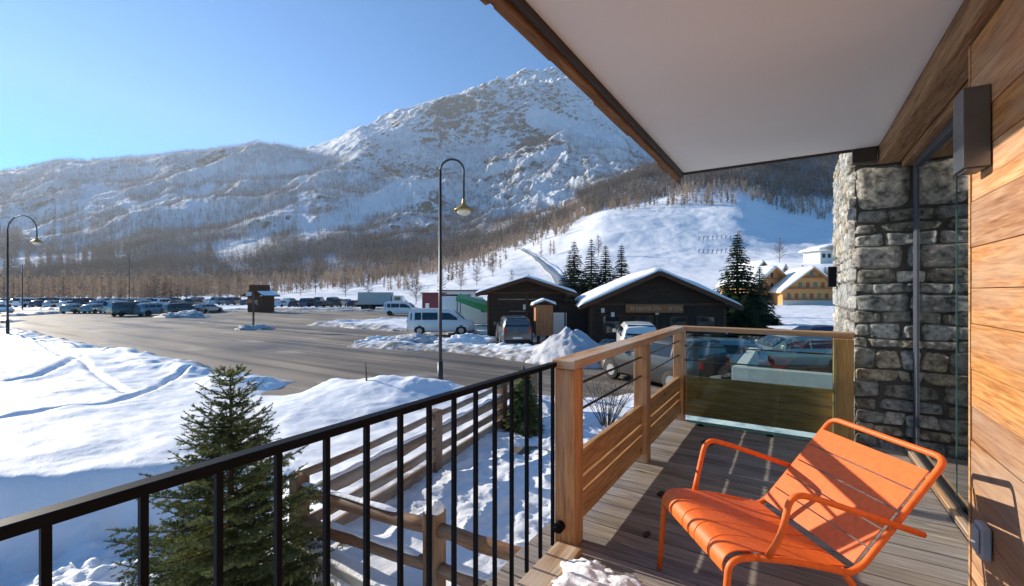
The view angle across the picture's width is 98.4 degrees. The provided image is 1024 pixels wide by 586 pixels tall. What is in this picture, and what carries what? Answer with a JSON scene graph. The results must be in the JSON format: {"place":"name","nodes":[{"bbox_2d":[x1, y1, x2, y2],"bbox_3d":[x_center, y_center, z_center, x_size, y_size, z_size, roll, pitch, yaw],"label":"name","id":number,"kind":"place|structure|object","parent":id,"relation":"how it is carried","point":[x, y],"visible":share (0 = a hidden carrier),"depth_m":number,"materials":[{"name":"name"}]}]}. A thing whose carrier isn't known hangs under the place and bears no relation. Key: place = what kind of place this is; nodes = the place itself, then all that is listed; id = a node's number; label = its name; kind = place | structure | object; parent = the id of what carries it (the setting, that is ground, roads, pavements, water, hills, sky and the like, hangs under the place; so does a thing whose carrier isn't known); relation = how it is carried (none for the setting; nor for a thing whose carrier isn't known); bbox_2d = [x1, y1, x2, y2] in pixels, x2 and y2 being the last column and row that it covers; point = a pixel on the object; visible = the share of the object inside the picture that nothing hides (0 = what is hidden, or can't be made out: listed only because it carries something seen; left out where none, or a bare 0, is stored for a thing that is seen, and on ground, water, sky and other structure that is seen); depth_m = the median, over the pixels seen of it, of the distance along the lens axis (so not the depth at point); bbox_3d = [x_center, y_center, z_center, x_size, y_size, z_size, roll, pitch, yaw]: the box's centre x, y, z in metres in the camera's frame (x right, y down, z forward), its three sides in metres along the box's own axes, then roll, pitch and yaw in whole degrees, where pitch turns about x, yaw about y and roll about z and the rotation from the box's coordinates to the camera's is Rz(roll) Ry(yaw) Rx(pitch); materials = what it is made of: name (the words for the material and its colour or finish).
{"place":"outdoors","nodes":[
{"label":"outdoors","id":0,"kind":"place"},
{"bbox_2d":[0,0,559,170],"label":"sky","id":1,"kind":"structure","parent":0,"point":[88,79],"materials":[{"name":"blue"}]},
{"bbox_2d":[0,309,831,454],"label":"road","id":2,"kind":"structure","parent":0,"point":[300,350],"depth_m":25.64,"materials":[{"name":"asphalt"}]},
{"bbox_2d":[0,304,14,312],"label":"parked car","id":3,"kind":"object","parent":2,"relation":"on","point":[3,308],"visible":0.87,"depth_m":66.60,"materials":[{"name":"white paint"}]},
{"bbox_2d":[59,303,90,312],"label":"parked car","id":4,"kind":"object","parent":2,"relation":"on","point":[73,308],"visible":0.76,"depth_m":66.66,"materials":[{"name":"grey paint"}]},
{"bbox_2d":[80,303,102,312],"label":"parked car","id":5,"kind":"object","parent":2,"relation":"on","point":[93,308],"visible":0.65,"depth_m":67.17,"materials":[{"name":"blue paint"}]},
{"bbox_2d":[101,300,128,313],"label":"parked car","id":6,"kind":"object","parent":2,"relation":"on","point":[104,306],"visible":0.29,"depth_m":65.61,"materials":[{"name":"silver metal"}]},
{"bbox_2d":[106,302,140,316],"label":"parked car","id":7,"kind":"object","parent":2,"relation":"on","point":[121,309],"visible":0.61,"depth_m":58.42,"materials":[{"name":"grey paint"}]},
{"bbox_2d":[133,303,162,315],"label":"parked car","id":8,"kind":"object","parent":2,"relation":"on","point":[146,309],"visible":0.54,"depth_m":59.85,"materials":[{"name":"blue paint"}]},
{"bbox_2d":[160,303,202,313],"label":"parked car","id":9,"kind":"object","parent":2,"relation":"on","point":[171,307],"visible":0.62,"depth_m":59.15,"materials":[{"name":"black paint"}]},
{"bbox_2d":[161,310,203,317],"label":"snow heap","id":10,"kind":"object","parent":2,"relation":"on","point":[189,314],"visible":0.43,"depth_m":55.34,"materials":[{"name":"white"}]},
{"bbox_2d":[193,303,222,312],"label":"parked car","id":11,"kind":"object","parent":2,"relation":"on","point":[206,307],"visible":0.72,"depth_m":69.08,"materials":[{"name":"silver metal"}]},
{"bbox_2d":[238,324,275,329],"bbox_3d":[-22.192,3.039,38.503,3.444,0.563,2.023,0,0,0],"label":"snow heap","id":12,"kind":"object","parent":2,"relation":"on","point":[253,327],"visible":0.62,"depth_m":37.94,"materials":[{"name":"grey"}]},
{"bbox_2d":[246,284,269,324],"bbox_3d":[-22.160,1.400,38.585,2.120,4.200,0.210,0,0,0],"label":"sign post","id":13,"kind":"object","parent":12,"relation":"on","point":[253,287],"visible":0.87,"depth_m":38.48,"materials":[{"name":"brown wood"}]},
{"bbox_2d":[241,289,279,311],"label":"ticket hut","id":14,"kind":"object","parent":2,"relation":"on","point":[263,301],"visible":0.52,"depth_m":71.06,"materials":[{"name":"brown wood"}]},
{"bbox_2d":[354,335,395,343],"bbox_3d":[-8.156,3.008,27.866,3.733,0.632,2.084,0,0,19],"label":"snow heap","id":15,"kind":"object","parent":2,"relation":"on","point":[377,337],"visible":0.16,"depth_m":27.46,"materials":[{"name":"white"}]},
{"bbox_2d":[357,292,405,309],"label":"box lorry","id":16,"kind":"object","parent":2,"relation":"on","point":[370,300],"visible":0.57,"depth_m":78.82,"materials":[{"name":"white metal"}]},
{"bbox_2d":[383,301,417,315],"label":"van","id":17,"kind":"object","parent":2,"relation":"on","point":[390,308],"visible":0.59,"depth_m":60.76,"materials":[{"name":"white paint"}]},
{"bbox_2d":[392,333,443,344],"bbox_3d":[-5.755,2.921,26.988,3.668,0.842,2.597,0,0,0],"label":"snow heap","id":18,"kind":"object","parent":2,"relation":"on","point":[419,338],"visible":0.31,"depth_m":26.76,"materials":[{"name":"grey"}]},
{"bbox_2d":[420,292,446,307],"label":"maroon kiosk","id":19,"kind":"object","parent":2,"relation":"on","point":[430,299],"visible":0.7,"depth_m":47.10,"materials":[{"name":"red paint"}]},
{"bbox_2d":[406,308,474,334],"bbox_3d":[-5.257,2.138,33.000,4.944,1.945,2.280,0,0,-4],"label":"parked van","id":20,"kind":"object","parent":2,"relation":"on","point":[421,320],"visible":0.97,"depth_m":32.12,"materials":[{"name":"white paint"}]},
{"bbox_2d":[438,158,473,379],"bbox_3d":[-1.918,-0.351,15.020,1.240,8.423,0.680,0,0,0],"label":"street lamp","id":21,"kind":"object","parent":2,"relation":"on","point":[463,209],"visible":0.96,"depth_m":14.97,"materials":[{"name":"metal"}]},
{"bbox_2d":[437,290,477,296],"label":"site cabin","id":22,"kind":"object","parent":2,"relation":"on","point":[458,292],"visible":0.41,"depth_m":54.80,"materials":[{"name":"white metal"}]},
{"bbox_2d":[456,294,486,312],"bbox_3d":[-2.899,1.625,37.000,3.300,3.050,2.400,0,0,0],"label":"green canopy","id":23,"kind":"object","parent":2,"relation":"on","point":[477,303],"visible":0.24,"depth_m":35.80,"materials":[{"name":"fabric"}]},
{"bbox_2d":[525,326,601,368],"bbox_3d":[2.756,2.509,20.663,4.890,1.854,4.180,0,0,33],"label":"snow heap","id":24,"kind":"object","parent":2,"relation":"on","point":[566,340],"visible":0.48,"depth_m":19.81,"materials":[{"name":"white"}]},
{"bbox_2d":[555,297,585,333],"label":"shed","id":25,"kind":"structure","parent":2,"relation":"on","point":[576,317],"depth_m":30.49,"materials":[{"name":"brown wood"}]},
{"bbox_2d":[558,242,592,299],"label":"spruce tree","id":26,"kind":"object","parent":2,"relation":"on","point":[581,288],"visible":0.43,"depth_m":61.46,"materials":[{"name":"green plant"}]},
{"bbox_2d":[591,244,616,289],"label":"spruce tree","id":27,"kind":"object","parent":2,"relation":"on","point":[605,272],"visible":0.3,"depth_m":59.80,"materials":[{"name":"green plant"}]},
{"bbox_2d":[612,243,629,279],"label":"spruce tree","id":28,"kind":"object","parent":2,"relation":"on","point":[620,271],"visible":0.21,"depth_m":63.83,"materials":[{"name":"green plant"}]},
{"bbox_2d":[613,321,656,341],"bbox_3d":[6.327,2.322,22.504,2.240,1.755,4.544,0,0,10],"label":"parked car","id":29,"kind":"object","parent":2,"relation":"on","point":[628,329],"visible":0.25,"depth_m":20.55,"materials":[{"name":"white paint"}]},
{"bbox_2d":[598,335,730,385],"bbox_3d":[5.153,2.322,15.604,2.240,1.755,4.544,0,0,-30],"label":"parked car","id":30,"kind":"object","parent":2,"relation":"on","point":[663,374],"visible":0.52,"depth_m":14.04,"materials":[{"name":"silver-grey paint"},{"name":"rubber"},{"name":"glass"}]},
{"bbox_2d":[702,337,768,373],"bbox_3d":[7.092,2.462,17.000,4.644,1.475,2.180,0,0,6],"label":"parked car","id":31,"kind":"object","parent":2,"relation":"on","point":[735,355],"visible":0.12,"depth_m":16.09,"materials":[{"name":"blue paint"}]},
{"bbox_2d":[726,295,766,339],"bbox_3d":[15.818,1.950,30.023,3.748,3.600,3.857,0,0,33],"label":"fir shrub","id":32,"kind":"object","parent":2,"relation":"on","point":[744,320],"visible":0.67,"depth_m":29.57,"materials":[{"name":"green plant"}]},
{"bbox_2d":[732,347,831,418],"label":"parapet wall","id":33,"kind":"structure","parent":2,"relation":"on","point":[784,376],"depth_m":10.32,"materials":[{"name":"concrete"}]},
{"bbox_2d":[754,335,831,370],"bbox_3d":[11.516,2.462,18.400,4.644,1.475,2.180,0,0,2],"label":"parked car","id":34,"kind":"object","parent":2,"relation":"on","point":[796,344],"visible":0.36,"depth_m":17.55,"materials":[{"name":"grey paint"}]},
{"bbox_2d":[792,325,833,330],"bbox_3d":[16.174,2.462,23.500,4.644,1.475,2.180,0,0,0],"label":"parked car","id":35,"kind":"object","parent":2,"relation":"on","point":[819,327],"visible":0.06,"depth_m":23.04,"materials":[{"name":"blue paint"}]},
{"bbox_2d":[0,67,833,302],"bbox_3d":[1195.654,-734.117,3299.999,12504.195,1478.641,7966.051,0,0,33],"label":"mountain terrain","id":36,"kind":"structure","parent":0,"point":[661,234],"depth_m":1349.89,"materials":[{"name":"snow"}]},
{"bbox_2d":[294,271,306,295],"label":"bare tree","id":37,"kind":"object","parent":36,"relation":"on","point":[300,281],"visible":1,"depth_m":229.81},
{"bbox_2d":[307,265,323,293],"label":"bare tree","id":38,"kind":"object","parent":36,"relation":"on","point":[315,281],"visible":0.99,"depth_m":239.84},
{"bbox_2d":[337,270,350,296],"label":"bare tree","id":39,"kind":"object","parent":36,"relation":"on","point":[345,283],"visible":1,"depth_m":209.89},
{"bbox_2d":[402,277,431,300],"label":"bare tree","id":40,"kind":"object","parent":36,"relation":"on","point":[415,293],"visible":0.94,"depth_m":114.98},
{"bbox_2d":[0,154,837,298],"bbox_3d":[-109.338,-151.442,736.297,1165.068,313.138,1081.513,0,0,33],"label":"larch forest","id":41,"kind":"object","parent":36,"relation":"on","point":[103,286],"visible":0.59,"depth_m":441.83,"materials":[{"name":"plant"}]},
{"bbox_2d":[0,83,839,281],"bbox_3d":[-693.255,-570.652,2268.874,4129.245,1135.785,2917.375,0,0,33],"label":"mountain forest","id":42,"kind":"object","parent":36,"relation":"on","point":[97,264],"visible":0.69,"depth_m":904.83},
{"bbox_2d":[516,247,562,285],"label":"lift track","id":43,"kind":"structure","parent":36,"relation":"on","point":[553,275],"depth_m":268.02,"materials":[{"name":"snow"}]},
{"bbox_2d":[730,260,767,270],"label":"timber house","id":44,"kind":"structure","parent":36,"relation":"on","point":[758,263],"depth_m":122.23,"materials":[{"name":"wood"}]},
{"bbox_2d":[774,237,785,261],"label":"bare tree","id":45,"kind":"object","parent":36,"relation":"on","point":[778,251],"visible":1,"depth_m":214.88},
{"bbox_2d":[799,244,834,263],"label":"hill house","id":46,"kind":"structure","parent":36,"relation":"on","point":[823,255],"depth_m":176.04,"materials":[{"name":"white paint"}]},
{"bbox_2d":[0,303,835,585],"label":"snow field","id":47,"kind":"structure","parent":0,"point":[78,419],"depth_m":9.63,"materials":[{"name":"snow"}]},
{"bbox_2d":[11,297,36,306],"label":"parked car","id":48,"kind":"object","parent":47,"relation":"on","point":[15,302],"visible":0.58,"depth_m":91.07,"materials":[{"name":"white paint"}]},
{"bbox_2d":[6,215,43,333],"bbox_3d":[-34.258,-0.985,31.000,2.490,8.880,0.680,0,0,0],"label":"street lamp","id":49,"kind":"object","parent":47,"relation":"on","point":[36,241],"visible":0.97,"depth_m":30.97,"materials":[{"name":"metal"}]},
{"bbox_2d":[29,300,47,306],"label":"parked car","id":50,"kind":"object","parent":47,"relation":"on","point":[33,303],"visible":0.49,"depth_m":91.25,"materials":[{"name":"grey paint"}]},
{"bbox_2d":[42,300,59,306],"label":"parked car","id":51,"kind":"object","parent":47,"relation":"on","point":[53,303],"visible":0.52,"depth_m":90.90,"materials":[{"name":"silver metal"}]},
{"bbox_2d":[53,297,72,300],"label":"parked car","id":52,"kind":"object","parent":47,"relation":"on","point":[63,298],"visible":0.16,"depth_m":105.60,"materials":[{"name":"silver metal"}]},
{"bbox_2d":[72,298,94,303],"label":"parked car","id":53,"kind":"object","parent":47,"relation":"on","point":[81,300],"visible":0.25,"depth_m":91.82,"materials":[{"name":"blue paint"}]},
{"bbox_2d":[150,298,171,303],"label":"parked car","id":54,"kind":"object","parent":47,"relation":"on","point":[161,300],"visible":0.3,"depth_m":90.96,"materials":[{"name":"white paint"}]},
{"bbox_2d":[184,298,204,303],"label":"parked car","id":55,"kind":"object","parent":47,"relation":"on","point":[196,301],"visible":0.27,"depth_m":90.81,"materials":[{"name":"grey paint"}]},
{"bbox_2d":[210,297,229,304],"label":"parked car","id":56,"kind":"object","parent":47,"relation":"on","point":[217,300],"visible":0.65,"depth_m":106.07,"materials":[{"name":"blue paint"}]},
{"bbox_2d":[103,363,345,585],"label":"spruce tree","id":57,"kind":"object","parent":47,"relation":"on","point":[190,562],"visible":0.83,"depth_m":4.32,"materials":[{"name":"green plant"}]},
{"bbox_2d":[225,297,241,304],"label":"parked car","id":58,"kind":"object","parent":47,"relation":"on","point":[232,300],"visible":0.8,"depth_m":105.59,"materials":[{"name":"grey paint"}]},
{"bbox_2d":[274,300,288,306],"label":"parked car","id":59,"kind":"object","parent":47,"relation":"on","point":[281,303],"visible":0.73,"depth_m":91.54,"materials":[{"name":"white paint"}]},
{"bbox_2d":[288,300,302,306],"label":"parked car","id":60,"kind":"object","parent":47,"relation":"on","point":[294,303],"visible":0.65,"depth_m":90.86,"materials":[{"name":"black paint"}]},
{"bbox_2d":[299,298,316,306],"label":"parked car","id":61,"kind":"object","parent":47,"relation":"on","point":[309,302],"visible":0.65,"depth_m":89.51,"materials":[{"name":"blue paint"}]},
{"bbox_2d":[314,300,331,306],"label":"parked car","id":62,"kind":"object","parent":47,"relation":"on","point":[322,303],"visible":0.88,"depth_m":90.50,"materials":[{"name":"black paint"}]},
{"bbox_2d":[331,298,346,306],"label":"parked car","id":63,"kind":"object","parent":47,"relation":"on","point":[338,302],"visible":1,"depth_m":90.69,"materials":[{"name":"black paint"}]},
{"bbox_2d":[282,536,396,585],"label":"garden wall","id":64,"kind":"structure","parent":47,"relation":"on","point":[346,577],"depth_m":4.73,"materials":[{"name":"concrete"}]},
{"bbox_2d":[298,539,409,585],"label":"snow on wall","id":65,"kind":"structure","parent":64,"relation":"on","point":[346,562],"depth_m":4.74,"materials":[{"name":"white"}]},
{"bbox_2d":[289,471,521,585],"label":"garden fence","id":66,"kind":"object","parent":64,"relation":"on","point":[413,557],"visible":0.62,"depth_m":4.48,"materials":[{"name":"brown wood"}]},
{"bbox_2d":[347,300,357,306],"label":"parked car","id":67,"kind":"object","parent":47,"relation":"on","point":[352,303],"visible":0.79,"depth_m":90.92,"materials":[{"name":"black paint"}]},
{"bbox_2d":[300,367,537,538],"bbox_3d":[-0.925,2.698,8.779,0.222,1.257,7.669,0,0,24],"label":"garden fence","id":68,"kind":"object","parent":47,"relation":"on","point":[347,476],"visible":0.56,"depth_m":7.11,"materials":[{"name":"brown wood"}]},
{"bbox_2d":[429,333,498,344],"bbox_3d":[-2.632,2.899,26.827,4.784,0.890,2.347,0,0,0],"label":"snow heap","id":69,"kind":"object","parent":47,"relation":"on","point":[471,338],"visible":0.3,"depth_m":26.34,"materials":[{"name":"white"}]},
{"bbox_2d":[442,296,486,323],"bbox_3d":[-3.648,1.692,40.001,5.644,2.715,2.430,0,0,-9],"label":"market stall","id":70,"kind":"object","parent":47,"relation":"on","point":[477,316],"visible":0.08,"depth_m":39.01,"materials":[{"name":"white paint"}]},
{"bbox_2d":[494,315,532,344],"bbox_3d":[0.077,2.232,26.804,2.240,1.755,4.544,0,0,-6],"label":"parked car","id":71,"kind":"object","parent":47,"relation":"on","point":[513,328],"visible":0.97,"depth_m":24.63,"materials":[{"name":"grey paint"}]},
{"bbox_2d":[500,366,544,436],"bbox_3d":[0.266,2.670,10.216,1.111,1.950,1.204,0,0,-16],"label":"conifer shrub","id":72,"kind":"object","parent":47,"relation":"on","point":[519,408],"visible":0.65,"depth_m":9.97,"materials":[{"name":"green plant"}]},
{"bbox_2d":[475,275,578,336],"bbox_3d":[1.232,1.160,34.299,7.120,4.780,8.290,0,0,3],"label":"chalet","id":73,"kind":"object","parent":47,"relation":"on","point":[517,296],"visible":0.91,"depth_m":30.97,"materials":[{"name":"brown wood"}]},
{"bbox_2d":[530,298,556,344],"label":"information pillar","id":74,"kind":"structure","parent":47,"relation":"on","point":[543,320],"depth_m":26.23,"materials":[{"name":"brown wood"}]},
{"bbox_2d":[581,238,600,289],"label":"spruce tree","id":75,"kind":"object","parent":47,"relation":"on","point":[591,276],"visible":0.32,"depth_m":65.68,"materials":[{"name":"green plant"}]},
{"bbox_2d":[583,368,633,427],"bbox_3d":[2.261,2.517,10.600,1.999,1.522,1.902,0,0,33],"label":"bare shrub","id":76,"kind":"object","parent":47,"relation":"on","point":[604,421],"visible":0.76,"depth_m":10.46,"materials":[{"name":"brown plant"}]},
{"bbox_2d":[575,267,744,342],"bbox_3d":[9.318,0.982,31.731,9.560,5.135,11.390,0,0,6],"label":"chalet","id":77,"kind":"object","parent":47,"relation":"on","point":[658,298],"visible":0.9,"depth_m":26.86,"materials":[{"name":"brown wood"}]},
{"bbox_2d":[602,316,619,333],"bbox_3d":[6.129,2.000,27.222,1.090,1.140,0.049,0,0,6],"label":"window","id":78,"kind":"structure","parent":77,"relation":"in","point":[609,323],"depth_m":27.23,"materials":[{"name":"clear glass"}]},
{"bbox_2d":[635,316,653,324],"bbox_3d":[8.113,2.000,27.022,1.090,1.140,0.049,0,0,6],"label":"window","id":79,"kind":"structure","parent":77,"relation":"in","point":[650,319],"depth_m":27.01,"materials":[{"name":"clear glass"}]},
{"bbox_2d":[669,316,687,334],"bbox_3d":[10.108,2.000,26.823,1.090,1.140,0.049,0,0,6],"label":"window","id":80,"kind":"structure","parent":77,"relation":"in","point":[673,320],"depth_m":26.82,"materials":[{"name":"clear glass"}]},
{"bbox_2d":[696,316,714,334],"bbox_3d":[11.695,2.000,26.662,1.090,1.140,0.049,0,0,6],"label":"window","id":81,"kind":"structure","parent":77,"relation":"in","point":[709,321],"depth_m":26.66,"materials":[{"name":"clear glass"}]},
{"bbox_2d":[713,233,776,328],"bbox_3d":[18.411,-0.551,35.920,6.040,8.602,5.951,0,0,33],"label":"spruce tree","id":82,"kind":"object","parent":47,"relation":"on","point":[729,290],"visible":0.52,"depth_m":35.34,"materials":[{"name":"green plant"}]},
{"bbox_2d":[715,265,786,302],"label":"timber house","id":83,"kind":"structure","parent":47,"relation":"on","point":[773,274],"depth_m":111.95,"materials":[{"name":"yellow wood"}]},
{"bbox_2d":[750,266,783,325],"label":"spruce tree","id":84,"kind":"object","parent":47,"relation":"on","point":[775,321],"visible":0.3,"depth_m":41.38,"materials":[{"name":"green plant"}]},
{"bbox_2d":[768,265,835,305],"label":"timber house","id":85,"kind":"structure","parent":47,"relation":"on","point":[805,285],"depth_m":104.13,"materials":[{"name":"yellow wood"}]},
{"bbox_2d":[553,313,566,334],"bbox_3d":[2.994,2.250,28.275,1.000,1.900,0.130,0,0,0],"label":"door","id":86,"kind":"structure","parent":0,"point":[559,322],"depth_m":28.26,"materials":[{"name":"grey wood"}]},
{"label":"terrace base","id":87,"kind":"structure","parent":0,"visible":0},
{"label":"deck frame","id":88,"kind":"structure","parent":87,"relation":"on","visible":0},
{"bbox_2d":[482,419,967,585],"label":"deck","id":89,"kind":"structure","parent":88,"relation":"on","point":[621,516],"depth_m":2.68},
{"bbox_2d":[0,362,564,585],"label":"metal railing","id":90,"kind":"object","parent":89,"relation":"on","point":[43,520],"visible":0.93,"depth_m":1.42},
{"bbox_2d":[515,541,581,585],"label":"edge plank","id":91,"kind":"object","parent":89,"relation":"on","point":[546,569],"visible":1,"depth_m":2.28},
{"bbox_2d":[552,557,643,585],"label":"snow heap","id":92,"kind":"object","parent":89,"relation":"on","point":[581,571],"visible":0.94,"depth_m":2.14,"materials":[{"name":"white"}]},
{"bbox_2d":[552,326,685,546],"bbox_3d":[1.119,0.917,3.809,0.150,1.064,3.088,0,0,33],"label":"side railing","id":93,"kind":"object","parent":89,"relation":"on","point":[590,472],"visible":0.98,"depth_m":2.98,"materials":[{"name":"wood"}]},
{"bbox_2d":[687,333,823,440],"bbox_3d":[2.493,0.949,4.524,1.324,0.998,0.070,0,0,33],"label":"glass screen","id":94,"kind":"object","parent":89,"relation":"on","point":[767,434],"visible":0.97,"depth_m":4.53,"materials":[{"name":"clear glass"}]},
{"bbox_2d":[673,325,854,440],"bbox_3d":[2.549,0.916,4.641,1.668,1.066,0.182,0,0,33],"label":"end railing","id":95,"kind":"object","parent":89,"relation":"on","point":[767,404],"visible":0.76,"depth_m":4.51,"materials":[{"name":"wood"}]},
{"bbox_2d":[657,418,946,585],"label":"lounge chair","id":96,"kind":"object","parent":89,"relation":"on","point":[718,527],"visible":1,"depth_m":1.98,"materials":[{"name":"orange paint"}]},
{"bbox_2d":[832,146,967,539],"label":"stone pillar","id":97,"kind":"structure","parent":89,"relation":"on","point":[872,244],"depth_m":4.19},
{"bbox_2d":[828,266,836,286],"bbox_3d":[4.144,-0.200,5.719,0.085,0.260,0.200,0,0,33],"label":"wall spotlight","id":98,"kind":"object","parent":97,"relation":"attached to","point":[832,276],"depth_m":5.63,"materials":[{"name":"black metal"}]},
{"bbox_2d":[968,0,1023,585],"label":"clad wall","id":99,"kind":"structure","parent":89,"relation":"on","point":[996,333],"depth_m":1.84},
{"bbox_2d":[902,79,967,165],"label":"wooden beam","id":100,"kind":"structure","parent":99,"relation":"on","point":[939,124],"depth_m":3.20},
{"bbox_2d":[905,120,967,538],"bbox_3d":[3.032,0.144,2.995,0.185,2.588,2.290,0,0,33],"label":"glass door","id":101,"kind":"structure","parent":99,"relation":"attached to","point":[940,307],"depth_m":3.21,"materials":[{"name":"glass"}]},
{"bbox_2d":[878,0,1003,163],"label":"wall beam","id":102,"kind":"structure","parent":99,"relation":"on","point":[942,79],"depth_m":2.56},
{"bbox_2d":[525,0,963,172],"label":"ceiling","id":103,"kind":"structure","parent":102,"relation":"attached to","point":[692,85],"depth_m":2.63,"materials":[{"name":"paint"}]},
{"bbox_2d":[509,0,851,177],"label":"ceiling trim","id":104,"kind":"structure","parent":103,"relation":"attached to","point":[527,11],"depth_m":2.87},
{"bbox_2d":[480,0,680,183],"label":"roof edge beam","id":105,"kind":"structure","parent":104,"relation":"attached to","point":[516,19],"depth_m":2.56,"materials":[{"name":"brown wood"}]},
{"bbox_2d":[852,146,876,165],"bbox_3d":[3.325,-1.315,4.168,0.180,0.190,0.115,0,0,33],"label":"beam shoe","id":106,"kind":"object","parent":102,"relation":"attached to","point":[865,155],"visible":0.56,"depth_m":4.13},
{"bbox_2d":[953,84,990,175],"bbox_3d":[2.065,-0.721,1.986,0.085,0.358,0.150,0,0,33],"label":"wall lamp","id":107,"kind":"object","parent":99,"relation":"attached to","point":[971,130],"visible":1,"depth_m":1.93,"materials":[{"name":"metal"}]},
{"bbox_2d":[971,520,991,561],"bbox_3d":[2.065,1.090,1.945,0.046,0.140,0.100,0,0,33],"label":"wall socket","id":108,"kind":"object","parent":99,"relation":"attached to","point":[981,538],"depth_m":1.91,"materials":[{"name":"plastic"}]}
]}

